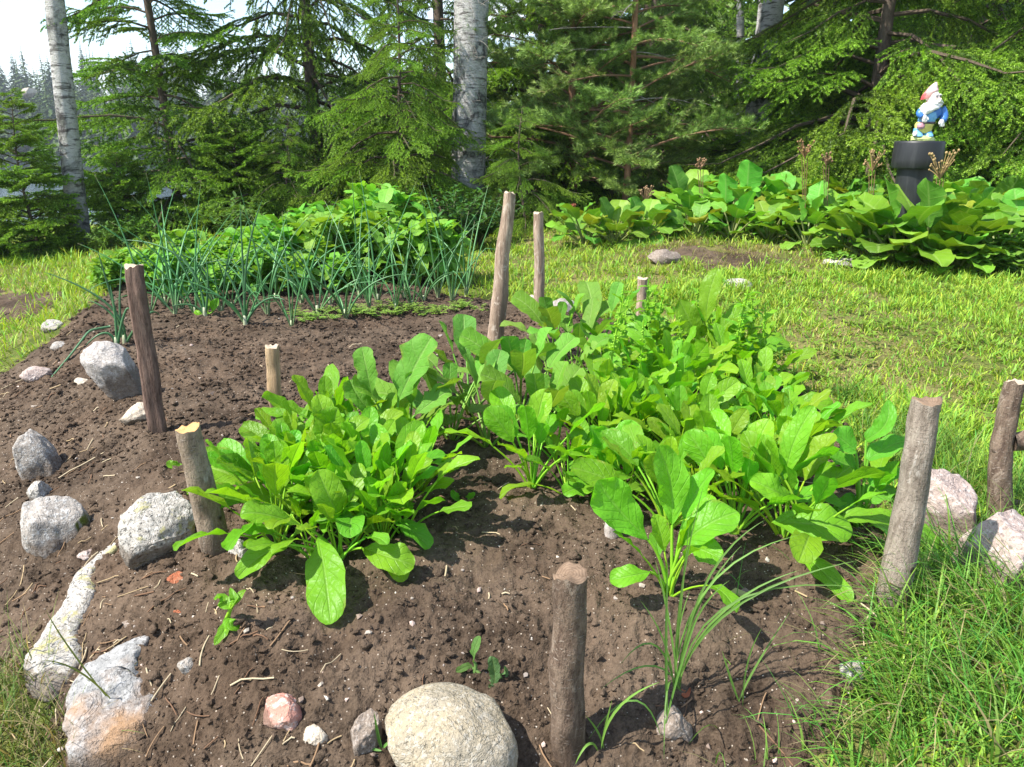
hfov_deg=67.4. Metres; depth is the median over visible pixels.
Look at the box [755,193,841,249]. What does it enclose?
bergenia plant
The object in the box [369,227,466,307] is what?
onion plant
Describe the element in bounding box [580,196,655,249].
bergenia plant
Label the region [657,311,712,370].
spinach plant
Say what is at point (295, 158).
spruce tree
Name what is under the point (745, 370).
spinach plant
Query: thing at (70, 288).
meadow grass
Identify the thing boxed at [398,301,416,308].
carrot seedling
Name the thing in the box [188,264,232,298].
potato plant
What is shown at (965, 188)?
bergenia plant
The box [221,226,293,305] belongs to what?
onion plant
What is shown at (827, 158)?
bergenia plant
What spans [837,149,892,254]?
bergenia plant
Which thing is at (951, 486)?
stone
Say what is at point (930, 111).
garden gnome
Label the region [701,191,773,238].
bergenia plant
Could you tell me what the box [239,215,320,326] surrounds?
onion plant
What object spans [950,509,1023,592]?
stone
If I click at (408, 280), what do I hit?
onion plant
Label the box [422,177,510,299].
onion plant
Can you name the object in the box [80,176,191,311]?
onion plant
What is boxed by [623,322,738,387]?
spinach plant
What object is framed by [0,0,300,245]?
spruce tree
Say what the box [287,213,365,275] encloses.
potato plant
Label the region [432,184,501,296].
onion plant
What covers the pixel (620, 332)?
spinach plant
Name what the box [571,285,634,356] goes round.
spinach plant
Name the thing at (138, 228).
shrub
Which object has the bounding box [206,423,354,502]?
spinach plant
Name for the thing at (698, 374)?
spinach plant
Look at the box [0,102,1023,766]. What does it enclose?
ground
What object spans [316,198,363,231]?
potato plant
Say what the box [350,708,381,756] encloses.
stone
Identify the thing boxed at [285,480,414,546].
spinach plant
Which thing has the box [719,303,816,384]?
spinach plant
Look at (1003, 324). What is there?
lawn grass
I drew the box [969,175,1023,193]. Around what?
bergenia plant
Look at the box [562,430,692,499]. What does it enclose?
spinach plant
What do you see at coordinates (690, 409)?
spinach plant
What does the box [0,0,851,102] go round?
sky
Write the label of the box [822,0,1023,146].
spruce tree
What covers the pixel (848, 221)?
bergenia plant
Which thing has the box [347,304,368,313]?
carrot seedling
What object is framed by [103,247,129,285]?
potato plant
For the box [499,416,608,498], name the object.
spinach plant
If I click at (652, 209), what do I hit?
bergenia plant
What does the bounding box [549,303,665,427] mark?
spinach plant
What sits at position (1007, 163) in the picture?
spruce tree
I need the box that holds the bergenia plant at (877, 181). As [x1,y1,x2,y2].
[833,179,885,194]
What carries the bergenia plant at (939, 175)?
on the ground at (884, 346)
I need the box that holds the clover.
[511,225,1023,430]
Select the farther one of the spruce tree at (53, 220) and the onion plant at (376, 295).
the spruce tree at (53, 220)
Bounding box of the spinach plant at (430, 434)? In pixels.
[360,409,472,491]
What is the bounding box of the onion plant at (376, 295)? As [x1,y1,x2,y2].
[328,172,414,301]
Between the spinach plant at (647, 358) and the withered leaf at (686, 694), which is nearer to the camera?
the withered leaf at (686, 694)
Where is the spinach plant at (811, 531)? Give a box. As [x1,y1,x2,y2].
[750,405,885,601]
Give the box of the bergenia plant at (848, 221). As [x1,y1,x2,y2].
[810,195,938,264]
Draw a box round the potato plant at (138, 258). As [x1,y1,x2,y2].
[121,247,156,289]
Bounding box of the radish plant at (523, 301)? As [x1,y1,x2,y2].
[500,289,610,367]
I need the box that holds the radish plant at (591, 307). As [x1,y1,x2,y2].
[527,297,658,371]
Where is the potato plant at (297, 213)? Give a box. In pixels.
[276,200,346,225]
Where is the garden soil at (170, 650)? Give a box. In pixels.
[0,270,885,766]
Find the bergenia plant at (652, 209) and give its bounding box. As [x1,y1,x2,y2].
[617,196,682,244]
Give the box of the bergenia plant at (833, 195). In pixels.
[806,188,884,236]
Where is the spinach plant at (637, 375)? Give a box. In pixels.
[566,351,693,431]
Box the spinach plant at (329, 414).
[227,406,345,489]
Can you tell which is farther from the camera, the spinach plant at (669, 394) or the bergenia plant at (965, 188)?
the bergenia plant at (965, 188)
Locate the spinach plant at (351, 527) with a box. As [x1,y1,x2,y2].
[286,420,446,549]
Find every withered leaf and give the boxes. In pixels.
[681,688,690,697]
[731,588,753,599]
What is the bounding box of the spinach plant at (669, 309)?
[664,300,713,339]
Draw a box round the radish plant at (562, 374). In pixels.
[469,361,589,447]
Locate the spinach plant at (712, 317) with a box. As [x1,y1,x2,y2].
[665,287,748,345]
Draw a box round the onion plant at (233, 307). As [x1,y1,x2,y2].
[154,265,283,322]
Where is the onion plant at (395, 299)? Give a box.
[353,218,415,306]
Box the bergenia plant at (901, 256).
[889,223,982,266]
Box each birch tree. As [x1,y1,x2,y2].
[44,0,90,245]
[449,0,502,227]
[735,2,743,144]
[738,0,784,183]
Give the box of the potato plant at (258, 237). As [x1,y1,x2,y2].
[221,219,302,272]
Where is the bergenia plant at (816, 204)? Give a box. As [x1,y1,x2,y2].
[772,138,829,238]
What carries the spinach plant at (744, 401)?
on the garden soil at (170, 650)
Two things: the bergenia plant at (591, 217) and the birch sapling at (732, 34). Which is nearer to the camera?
the bergenia plant at (591, 217)
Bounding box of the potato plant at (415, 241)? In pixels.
[370,213,455,285]
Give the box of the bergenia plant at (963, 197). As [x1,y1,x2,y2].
[955,188,995,236]
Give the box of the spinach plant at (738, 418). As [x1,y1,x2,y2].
[645,394,777,495]
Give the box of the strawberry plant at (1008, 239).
[981,236,1023,264]
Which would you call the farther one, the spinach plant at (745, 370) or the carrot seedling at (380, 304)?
the carrot seedling at (380, 304)
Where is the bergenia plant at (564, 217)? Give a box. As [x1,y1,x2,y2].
[549,202,601,234]
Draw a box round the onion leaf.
[51,325,110,376]
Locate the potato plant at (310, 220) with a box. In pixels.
[259,214,325,267]
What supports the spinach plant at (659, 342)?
on the garden soil at (170, 650)
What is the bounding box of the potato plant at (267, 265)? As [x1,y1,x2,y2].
[231,242,279,291]
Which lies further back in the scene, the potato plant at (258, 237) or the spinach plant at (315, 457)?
the potato plant at (258, 237)
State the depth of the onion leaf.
3.14 m
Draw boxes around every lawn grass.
[424,190,1023,307]
[527,263,1023,607]
[806,536,1023,766]
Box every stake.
[124,263,166,433]
[175,422,228,556]
[265,344,281,416]
[487,191,514,346]
[533,212,544,323]
[548,561,587,766]
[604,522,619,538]
[636,276,648,315]
[875,396,942,613]
[986,378,1023,515]
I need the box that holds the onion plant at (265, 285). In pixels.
[200,246,308,300]
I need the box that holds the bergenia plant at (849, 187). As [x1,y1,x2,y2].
[795,176,864,195]
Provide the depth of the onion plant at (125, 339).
3.06 m
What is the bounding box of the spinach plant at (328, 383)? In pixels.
[255,363,387,424]
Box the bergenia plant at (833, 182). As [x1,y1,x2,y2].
[763,163,845,205]
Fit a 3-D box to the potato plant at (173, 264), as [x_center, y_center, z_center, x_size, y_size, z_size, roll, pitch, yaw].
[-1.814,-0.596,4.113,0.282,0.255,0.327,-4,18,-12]
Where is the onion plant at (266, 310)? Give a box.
[200,187,308,315]
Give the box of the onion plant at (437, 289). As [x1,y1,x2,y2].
[404,190,486,297]
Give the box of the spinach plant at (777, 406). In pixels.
[723,373,845,443]
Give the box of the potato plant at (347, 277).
[315,251,372,292]
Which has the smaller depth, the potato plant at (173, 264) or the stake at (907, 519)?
the stake at (907, 519)
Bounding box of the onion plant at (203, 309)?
[128,226,208,315]
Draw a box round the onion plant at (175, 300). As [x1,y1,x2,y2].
[78,174,228,313]
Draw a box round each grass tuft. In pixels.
[45,613,109,698]
[372,714,387,750]
[575,682,658,763]
[590,567,699,736]
[604,485,876,739]
[722,615,787,701]
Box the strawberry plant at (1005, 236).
[984,233,1023,253]
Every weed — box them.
[166,460,181,468]
[194,296,218,314]
[214,588,245,644]
[450,490,474,500]
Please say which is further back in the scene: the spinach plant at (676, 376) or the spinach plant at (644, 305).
the spinach plant at (644, 305)
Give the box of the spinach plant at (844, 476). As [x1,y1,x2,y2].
[710,420,891,537]
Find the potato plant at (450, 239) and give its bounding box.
[405,219,473,281]
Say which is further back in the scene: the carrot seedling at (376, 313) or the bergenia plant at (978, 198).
the bergenia plant at (978, 198)
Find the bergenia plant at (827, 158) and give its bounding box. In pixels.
[806,151,843,241]
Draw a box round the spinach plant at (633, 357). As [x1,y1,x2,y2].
[590,347,648,365]
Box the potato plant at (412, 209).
[393,199,434,222]
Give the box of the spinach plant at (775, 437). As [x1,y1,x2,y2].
[716,427,803,500]
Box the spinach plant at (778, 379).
[729,371,840,422]
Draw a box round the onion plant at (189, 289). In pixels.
[96,213,237,308]
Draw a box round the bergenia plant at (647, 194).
[627,185,667,227]
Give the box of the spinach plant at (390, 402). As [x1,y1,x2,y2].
[348,392,396,457]
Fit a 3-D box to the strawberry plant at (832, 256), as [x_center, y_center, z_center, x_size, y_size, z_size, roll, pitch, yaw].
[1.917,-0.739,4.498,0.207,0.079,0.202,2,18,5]
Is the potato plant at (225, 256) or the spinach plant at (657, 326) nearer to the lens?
the spinach plant at (657, 326)
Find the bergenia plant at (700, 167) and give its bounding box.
[675,157,729,232]
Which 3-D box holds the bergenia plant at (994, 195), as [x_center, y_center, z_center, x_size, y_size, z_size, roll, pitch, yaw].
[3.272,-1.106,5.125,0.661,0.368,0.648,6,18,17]
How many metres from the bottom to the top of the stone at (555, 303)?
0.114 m
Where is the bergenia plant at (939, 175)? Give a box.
[902,149,989,266]
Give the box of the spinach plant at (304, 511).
[286,447,390,530]
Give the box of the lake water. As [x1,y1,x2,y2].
[0,159,433,223]
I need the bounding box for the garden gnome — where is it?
[910,82,947,140]
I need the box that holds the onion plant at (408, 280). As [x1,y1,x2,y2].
[378,224,441,299]
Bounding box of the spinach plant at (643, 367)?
[639,362,662,437]
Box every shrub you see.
[0,234,25,260]
[21,230,58,249]
[51,233,80,251]
[86,226,124,249]
[97,219,136,246]
[118,213,163,242]
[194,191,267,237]
[425,183,502,242]
[449,184,526,245]
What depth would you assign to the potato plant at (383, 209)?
4.39 m
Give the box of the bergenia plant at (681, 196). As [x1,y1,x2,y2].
[659,188,728,227]
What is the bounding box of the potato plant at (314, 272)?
[269,252,322,290]
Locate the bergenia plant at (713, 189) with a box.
[694,176,748,204]
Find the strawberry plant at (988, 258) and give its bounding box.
[951,243,1021,271]
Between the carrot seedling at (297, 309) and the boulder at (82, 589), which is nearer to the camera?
the boulder at (82, 589)
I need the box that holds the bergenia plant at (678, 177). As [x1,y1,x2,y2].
[650,164,718,223]
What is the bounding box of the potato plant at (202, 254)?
[181,250,222,288]
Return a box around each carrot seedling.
[287,305,308,314]
[293,311,313,317]
[296,316,316,321]
[304,312,318,321]
[310,311,327,317]
[317,306,338,312]
[319,313,340,318]
[338,307,368,315]
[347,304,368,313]
[356,303,365,312]
[363,306,392,316]
[371,300,393,307]
[380,306,402,314]
[391,307,412,314]
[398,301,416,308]
[403,302,423,312]
[418,310,433,314]
[427,304,444,308]
[432,305,450,313]
[444,304,462,309]
[448,299,465,306]
[455,301,467,309]
[467,303,485,310]
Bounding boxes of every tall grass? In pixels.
[0,591,142,766]
[744,484,1023,766]
[821,357,1023,524]
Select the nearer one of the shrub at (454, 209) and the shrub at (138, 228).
the shrub at (454, 209)
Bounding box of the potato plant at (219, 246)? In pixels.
[198,236,238,261]
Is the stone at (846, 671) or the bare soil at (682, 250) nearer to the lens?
the stone at (846, 671)
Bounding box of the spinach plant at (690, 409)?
[641,400,740,473]
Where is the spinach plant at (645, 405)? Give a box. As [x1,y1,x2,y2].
[609,386,682,441]
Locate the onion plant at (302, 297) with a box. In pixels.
[247,198,357,302]
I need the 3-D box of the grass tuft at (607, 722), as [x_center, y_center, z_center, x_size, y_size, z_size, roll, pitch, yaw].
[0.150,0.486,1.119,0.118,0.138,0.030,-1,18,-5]
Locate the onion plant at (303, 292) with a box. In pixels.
[232,212,389,313]
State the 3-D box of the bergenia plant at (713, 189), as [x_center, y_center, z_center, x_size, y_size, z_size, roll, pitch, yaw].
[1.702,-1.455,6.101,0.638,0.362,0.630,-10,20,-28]
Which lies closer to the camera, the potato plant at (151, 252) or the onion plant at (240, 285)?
the onion plant at (240, 285)
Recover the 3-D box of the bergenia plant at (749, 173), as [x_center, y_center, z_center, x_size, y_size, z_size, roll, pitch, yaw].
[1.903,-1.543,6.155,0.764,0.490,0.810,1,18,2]
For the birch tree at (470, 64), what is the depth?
6.71 m
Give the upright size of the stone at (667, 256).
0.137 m
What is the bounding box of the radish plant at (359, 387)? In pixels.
[352,359,476,426]
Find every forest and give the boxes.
[0,39,564,160]
[640,0,1023,140]
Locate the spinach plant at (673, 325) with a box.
[610,279,678,344]
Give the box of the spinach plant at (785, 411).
[689,405,812,468]
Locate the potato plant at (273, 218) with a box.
[255,208,317,227]
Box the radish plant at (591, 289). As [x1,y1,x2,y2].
[537,281,670,354]
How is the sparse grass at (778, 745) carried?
on the garden soil at (170, 650)
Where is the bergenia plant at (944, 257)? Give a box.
[813,174,979,268]
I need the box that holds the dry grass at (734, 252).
[627,236,826,271]
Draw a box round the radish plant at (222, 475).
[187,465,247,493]
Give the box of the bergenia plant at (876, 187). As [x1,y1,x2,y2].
[836,184,888,207]
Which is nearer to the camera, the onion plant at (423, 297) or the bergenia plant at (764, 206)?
the onion plant at (423, 297)
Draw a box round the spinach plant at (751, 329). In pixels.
[741,288,801,358]
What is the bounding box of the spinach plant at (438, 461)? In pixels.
[350,415,443,479]
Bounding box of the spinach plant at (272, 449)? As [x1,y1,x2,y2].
[205,434,327,550]
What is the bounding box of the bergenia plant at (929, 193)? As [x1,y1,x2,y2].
[853,178,1023,272]
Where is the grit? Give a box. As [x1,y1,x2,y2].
[3,294,869,766]
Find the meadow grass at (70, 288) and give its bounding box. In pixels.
[0,218,260,371]
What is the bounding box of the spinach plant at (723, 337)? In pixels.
[692,286,783,383]
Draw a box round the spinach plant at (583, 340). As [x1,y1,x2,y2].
[578,298,664,368]
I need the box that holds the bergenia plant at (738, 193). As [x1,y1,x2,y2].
[716,185,791,232]
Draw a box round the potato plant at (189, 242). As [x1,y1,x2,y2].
[146,229,211,262]
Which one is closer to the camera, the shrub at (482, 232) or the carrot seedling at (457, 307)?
the carrot seedling at (457, 307)
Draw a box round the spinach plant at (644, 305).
[616,289,679,339]
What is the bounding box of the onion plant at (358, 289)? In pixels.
[281,180,420,298]
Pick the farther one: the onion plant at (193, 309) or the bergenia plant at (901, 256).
the bergenia plant at (901, 256)
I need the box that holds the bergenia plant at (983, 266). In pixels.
[907,219,1010,273]
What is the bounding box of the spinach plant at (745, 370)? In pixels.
[723,359,804,420]
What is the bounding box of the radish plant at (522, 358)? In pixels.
[457,326,579,418]
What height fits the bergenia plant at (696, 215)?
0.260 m
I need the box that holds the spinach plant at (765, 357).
[717,347,832,419]
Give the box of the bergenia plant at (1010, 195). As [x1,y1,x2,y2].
[989,188,1023,239]
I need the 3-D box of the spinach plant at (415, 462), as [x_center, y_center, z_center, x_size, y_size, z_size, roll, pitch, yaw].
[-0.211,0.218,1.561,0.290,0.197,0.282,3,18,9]
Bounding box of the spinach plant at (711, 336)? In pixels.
[683,297,779,377]
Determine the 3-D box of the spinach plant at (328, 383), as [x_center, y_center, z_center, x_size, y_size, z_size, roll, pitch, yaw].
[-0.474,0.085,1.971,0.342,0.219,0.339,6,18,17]
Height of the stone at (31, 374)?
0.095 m
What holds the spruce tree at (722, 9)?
on the ground at (884, 346)
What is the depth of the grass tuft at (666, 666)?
1.14 m
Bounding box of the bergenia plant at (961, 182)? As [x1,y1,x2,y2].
[941,179,1000,193]
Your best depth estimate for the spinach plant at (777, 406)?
1.93 m
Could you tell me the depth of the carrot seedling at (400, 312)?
3.70 m
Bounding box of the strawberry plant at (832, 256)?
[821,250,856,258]
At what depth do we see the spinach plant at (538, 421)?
1.78 m
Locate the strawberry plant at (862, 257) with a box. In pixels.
[850,254,883,268]
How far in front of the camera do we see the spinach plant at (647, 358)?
2.22 m
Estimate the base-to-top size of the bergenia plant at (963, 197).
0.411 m
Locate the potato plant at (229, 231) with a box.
[210,227,255,249]
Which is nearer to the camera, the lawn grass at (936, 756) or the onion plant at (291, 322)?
the lawn grass at (936, 756)
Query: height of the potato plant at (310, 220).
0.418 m
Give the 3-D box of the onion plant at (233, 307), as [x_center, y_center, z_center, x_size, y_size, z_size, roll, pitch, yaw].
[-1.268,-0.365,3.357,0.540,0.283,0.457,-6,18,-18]
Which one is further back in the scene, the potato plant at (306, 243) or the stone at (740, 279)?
the potato plant at (306, 243)
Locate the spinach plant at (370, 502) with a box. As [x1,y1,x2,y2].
[313,457,444,581]
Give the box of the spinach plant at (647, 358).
[597,320,712,415]
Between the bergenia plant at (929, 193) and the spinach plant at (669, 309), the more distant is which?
the bergenia plant at (929, 193)
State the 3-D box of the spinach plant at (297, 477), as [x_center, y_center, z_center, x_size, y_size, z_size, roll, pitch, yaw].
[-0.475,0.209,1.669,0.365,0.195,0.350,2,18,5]
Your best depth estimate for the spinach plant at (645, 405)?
1.95 m
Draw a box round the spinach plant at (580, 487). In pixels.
[544,420,690,496]
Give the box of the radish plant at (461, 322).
[414,314,556,425]
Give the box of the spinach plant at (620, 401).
[596,371,669,435]
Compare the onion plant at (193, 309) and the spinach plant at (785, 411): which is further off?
the onion plant at (193, 309)
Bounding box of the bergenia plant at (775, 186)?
[745,171,811,218]
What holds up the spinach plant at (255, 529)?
on the garden soil at (170, 650)
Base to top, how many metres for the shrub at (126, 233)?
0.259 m
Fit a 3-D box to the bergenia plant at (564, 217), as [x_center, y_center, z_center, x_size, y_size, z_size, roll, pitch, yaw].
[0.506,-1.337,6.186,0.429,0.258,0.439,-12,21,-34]
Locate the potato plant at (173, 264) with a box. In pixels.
[145,247,200,295]
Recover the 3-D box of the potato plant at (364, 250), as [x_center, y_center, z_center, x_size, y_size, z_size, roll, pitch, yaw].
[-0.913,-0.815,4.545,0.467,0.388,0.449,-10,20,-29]
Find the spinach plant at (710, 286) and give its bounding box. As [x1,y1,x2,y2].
[675,268,789,372]
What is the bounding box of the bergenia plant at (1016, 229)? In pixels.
[960,198,1023,254]
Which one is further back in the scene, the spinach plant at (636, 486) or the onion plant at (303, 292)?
the onion plant at (303, 292)
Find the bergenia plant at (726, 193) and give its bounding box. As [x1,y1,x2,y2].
[689,173,760,231]
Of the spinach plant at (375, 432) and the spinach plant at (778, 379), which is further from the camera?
the spinach plant at (778, 379)
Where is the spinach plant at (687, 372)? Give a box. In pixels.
[667,352,728,425]
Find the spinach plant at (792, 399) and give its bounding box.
[740,388,872,458]
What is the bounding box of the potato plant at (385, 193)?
[338,180,431,218]
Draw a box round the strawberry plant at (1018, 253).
[984,241,1023,273]
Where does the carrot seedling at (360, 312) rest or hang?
on the garden soil at (170, 650)
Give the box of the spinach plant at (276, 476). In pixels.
[172,438,352,550]
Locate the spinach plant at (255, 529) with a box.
[242,491,365,558]
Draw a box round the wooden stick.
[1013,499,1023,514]
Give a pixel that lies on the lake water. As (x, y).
(31, 187)
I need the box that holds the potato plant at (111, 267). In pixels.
[83,254,124,288]
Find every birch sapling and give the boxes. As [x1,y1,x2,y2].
[624,0,749,139]
[665,0,771,138]
[701,2,786,118]
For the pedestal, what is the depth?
4.49 m
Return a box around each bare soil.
[0,288,61,322]
[638,244,821,268]
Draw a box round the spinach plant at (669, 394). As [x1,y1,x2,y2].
[635,388,700,434]
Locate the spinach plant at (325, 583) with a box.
[234,463,414,624]
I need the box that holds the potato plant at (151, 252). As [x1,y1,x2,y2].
[137,242,175,260]
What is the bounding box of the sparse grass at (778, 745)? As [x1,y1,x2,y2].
[680,506,942,766]
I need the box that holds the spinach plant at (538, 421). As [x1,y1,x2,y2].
[444,386,605,488]
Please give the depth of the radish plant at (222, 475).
1.78 m
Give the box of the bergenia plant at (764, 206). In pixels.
[728,200,809,240]
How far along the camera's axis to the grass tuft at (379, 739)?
1.14 m
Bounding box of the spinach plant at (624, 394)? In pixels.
[552,366,671,427]
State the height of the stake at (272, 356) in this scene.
0.256 m
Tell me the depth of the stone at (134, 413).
2.27 m
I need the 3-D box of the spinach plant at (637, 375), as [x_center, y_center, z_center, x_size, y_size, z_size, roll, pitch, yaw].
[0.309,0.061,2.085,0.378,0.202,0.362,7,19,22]
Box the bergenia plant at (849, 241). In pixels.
[809,210,882,250]
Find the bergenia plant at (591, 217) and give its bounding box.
[545,203,624,244]
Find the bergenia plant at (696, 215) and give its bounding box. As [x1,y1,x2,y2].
[667,199,731,238]
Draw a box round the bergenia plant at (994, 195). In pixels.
[958,191,1023,230]
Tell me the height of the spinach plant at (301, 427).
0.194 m
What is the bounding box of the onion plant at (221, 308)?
[170,208,243,311]
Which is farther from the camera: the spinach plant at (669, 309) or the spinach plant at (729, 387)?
the spinach plant at (669, 309)
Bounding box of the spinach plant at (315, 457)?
[263,415,376,532]
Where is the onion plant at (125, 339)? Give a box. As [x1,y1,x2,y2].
[45,253,159,343]
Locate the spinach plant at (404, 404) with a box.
[371,397,450,463]
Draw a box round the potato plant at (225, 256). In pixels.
[212,246,248,286]
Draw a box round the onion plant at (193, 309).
[98,185,206,312]
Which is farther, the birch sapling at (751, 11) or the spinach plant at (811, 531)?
the birch sapling at (751, 11)
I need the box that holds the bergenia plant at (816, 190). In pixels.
[775,180,852,220]
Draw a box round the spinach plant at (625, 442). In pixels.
[571,422,766,534]
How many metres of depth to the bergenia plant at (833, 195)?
5.49 m
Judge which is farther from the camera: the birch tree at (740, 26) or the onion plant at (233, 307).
the birch tree at (740, 26)
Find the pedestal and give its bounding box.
[887,141,945,250]
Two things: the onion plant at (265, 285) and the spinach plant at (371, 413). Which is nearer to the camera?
the spinach plant at (371, 413)
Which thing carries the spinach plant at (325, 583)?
on the garden soil at (170, 650)
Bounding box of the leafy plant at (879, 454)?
[830,400,940,549]
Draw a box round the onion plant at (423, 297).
[384,257,462,301]
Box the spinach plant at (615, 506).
[590,445,739,612]
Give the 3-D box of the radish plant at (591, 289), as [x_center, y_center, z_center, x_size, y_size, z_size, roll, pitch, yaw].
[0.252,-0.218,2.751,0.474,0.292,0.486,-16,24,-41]
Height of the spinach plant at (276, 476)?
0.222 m
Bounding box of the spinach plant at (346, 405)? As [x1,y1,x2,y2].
[299,394,385,418]
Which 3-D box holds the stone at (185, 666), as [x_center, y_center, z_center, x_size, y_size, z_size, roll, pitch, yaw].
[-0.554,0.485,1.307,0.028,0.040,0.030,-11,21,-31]
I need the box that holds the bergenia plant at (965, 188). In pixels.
[951,176,1006,194]
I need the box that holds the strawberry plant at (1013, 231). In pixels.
[1001,220,1023,246]
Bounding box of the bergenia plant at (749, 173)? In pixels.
[708,160,789,216]
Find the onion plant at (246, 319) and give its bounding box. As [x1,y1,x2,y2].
[214,201,283,324]
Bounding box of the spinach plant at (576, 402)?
[526,375,660,452]
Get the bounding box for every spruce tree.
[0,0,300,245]
[0,87,95,264]
[83,147,177,242]
[122,0,453,228]
[168,117,291,232]
[243,115,331,228]
[278,0,527,219]
[352,0,567,215]
[403,0,704,219]
[470,106,592,237]
[495,0,684,198]
[518,0,757,194]
[670,0,1023,208]
[715,0,955,176]
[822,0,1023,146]
[857,0,1023,186]
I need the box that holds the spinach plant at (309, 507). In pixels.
[292,476,394,513]
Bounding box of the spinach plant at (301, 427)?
[268,413,313,458]
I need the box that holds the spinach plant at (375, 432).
[326,423,453,523]
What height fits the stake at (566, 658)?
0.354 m
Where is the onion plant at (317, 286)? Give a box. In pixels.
[261,218,394,304]
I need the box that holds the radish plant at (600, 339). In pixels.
[507,333,609,386]
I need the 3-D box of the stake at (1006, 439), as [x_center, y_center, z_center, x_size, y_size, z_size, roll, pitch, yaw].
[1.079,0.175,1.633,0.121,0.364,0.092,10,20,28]
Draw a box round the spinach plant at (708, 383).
[656,373,750,427]
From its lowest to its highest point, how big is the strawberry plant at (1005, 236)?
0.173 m
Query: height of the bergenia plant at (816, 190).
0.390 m
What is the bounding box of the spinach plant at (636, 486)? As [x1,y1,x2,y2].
[591,435,693,500]
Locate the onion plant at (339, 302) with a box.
[287,252,413,318]
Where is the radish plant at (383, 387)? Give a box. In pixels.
[371,355,522,440]
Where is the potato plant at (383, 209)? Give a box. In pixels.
[344,202,417,279]
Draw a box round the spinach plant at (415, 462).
[319,431,479,533]
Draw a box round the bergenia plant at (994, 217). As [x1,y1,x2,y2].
[885,197,1021,263]
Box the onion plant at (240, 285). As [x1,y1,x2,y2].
[164,225,275,306]
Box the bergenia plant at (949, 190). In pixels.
[945,188,955,191]
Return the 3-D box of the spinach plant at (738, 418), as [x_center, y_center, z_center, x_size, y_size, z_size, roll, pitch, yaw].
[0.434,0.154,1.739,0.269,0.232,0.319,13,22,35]
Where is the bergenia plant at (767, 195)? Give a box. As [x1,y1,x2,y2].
[753,191,811,225]
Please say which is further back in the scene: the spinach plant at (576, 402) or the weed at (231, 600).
the spinach plant at (576, 402)
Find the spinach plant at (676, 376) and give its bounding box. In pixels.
[642,366,696,431]
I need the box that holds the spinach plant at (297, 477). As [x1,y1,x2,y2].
[207,430,359,521]
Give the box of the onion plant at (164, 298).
[111,252,234,305]
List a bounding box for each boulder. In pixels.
[23,542,117,702]
[62,635,156,766]
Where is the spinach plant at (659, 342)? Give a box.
[631,315,663,369]
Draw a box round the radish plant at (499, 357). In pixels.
[426,349,518,447]
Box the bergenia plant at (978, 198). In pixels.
[955,186,994,208]
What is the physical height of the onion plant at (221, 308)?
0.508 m
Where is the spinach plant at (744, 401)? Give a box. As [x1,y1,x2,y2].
[719,383,774,440]
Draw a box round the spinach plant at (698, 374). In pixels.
[667,354,743,407]
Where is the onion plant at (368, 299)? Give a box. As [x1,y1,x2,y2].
[333,220,403,307]
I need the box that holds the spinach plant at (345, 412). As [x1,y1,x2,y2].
[341,410,374,461]
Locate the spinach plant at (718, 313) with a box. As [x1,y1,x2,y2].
[667,300,760,345]
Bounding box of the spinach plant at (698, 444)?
[637,408,846,532]
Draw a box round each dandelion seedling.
[456,636,480,672]
[488,656,508,687]
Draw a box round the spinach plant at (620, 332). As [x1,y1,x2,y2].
[566,297,657,375]
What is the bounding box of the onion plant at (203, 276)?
[140,202,291,300]
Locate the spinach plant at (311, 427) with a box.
[259,419,368,483]
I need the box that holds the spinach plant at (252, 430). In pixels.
[238,404,308,445]
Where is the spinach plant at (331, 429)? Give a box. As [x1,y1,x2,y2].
[277,394,403,510]
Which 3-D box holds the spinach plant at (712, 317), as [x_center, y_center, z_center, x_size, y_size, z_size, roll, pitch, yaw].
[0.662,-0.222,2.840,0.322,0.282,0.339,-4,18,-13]
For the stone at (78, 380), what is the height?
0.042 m
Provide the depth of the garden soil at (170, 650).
1.40 m
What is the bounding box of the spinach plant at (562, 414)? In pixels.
[514,404,621,477]
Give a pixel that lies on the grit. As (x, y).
(373, 754)
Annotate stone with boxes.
[12,429,62,481]
[19,366,52,382]
[20,495,90,558]
[26,481,51,500]
[41,319,62,332]
[50,341,64,350]
[74,377,87,384]
[76,549,91,560]
[80,341,141,399]
[118,491,194,569]
[119,402,146,424]
[167,571,182,583]
[177,657,193,674]
[228,539,247,557]
[263,693,301,731]
[303,724,327,745]
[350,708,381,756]
[385,682,517,766]
[553,298,573,311]
[647,249,680,265]
[656,705,692,741]
[722,278,752,287]
[821,258,851,266]
[839,660,863,686]
[922,469,977,547]
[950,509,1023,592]
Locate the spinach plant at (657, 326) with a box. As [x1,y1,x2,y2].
[631,281,686,341]
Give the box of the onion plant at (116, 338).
[86,286,128,344]
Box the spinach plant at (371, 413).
[341,406,421,464]
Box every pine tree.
[431,0,719,206]
[481,0,770,200]
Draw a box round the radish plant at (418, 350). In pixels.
[342,333,451,456]
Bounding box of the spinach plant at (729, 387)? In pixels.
[612,376,757,485]
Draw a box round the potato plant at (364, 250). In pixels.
[314,212,385,273]
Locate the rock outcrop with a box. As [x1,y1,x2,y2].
[21,88,38,98]
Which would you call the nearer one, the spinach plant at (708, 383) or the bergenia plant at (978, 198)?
the spinach plant at (708, 383)
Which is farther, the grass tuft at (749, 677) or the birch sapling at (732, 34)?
the birch sapling at (732, 34)

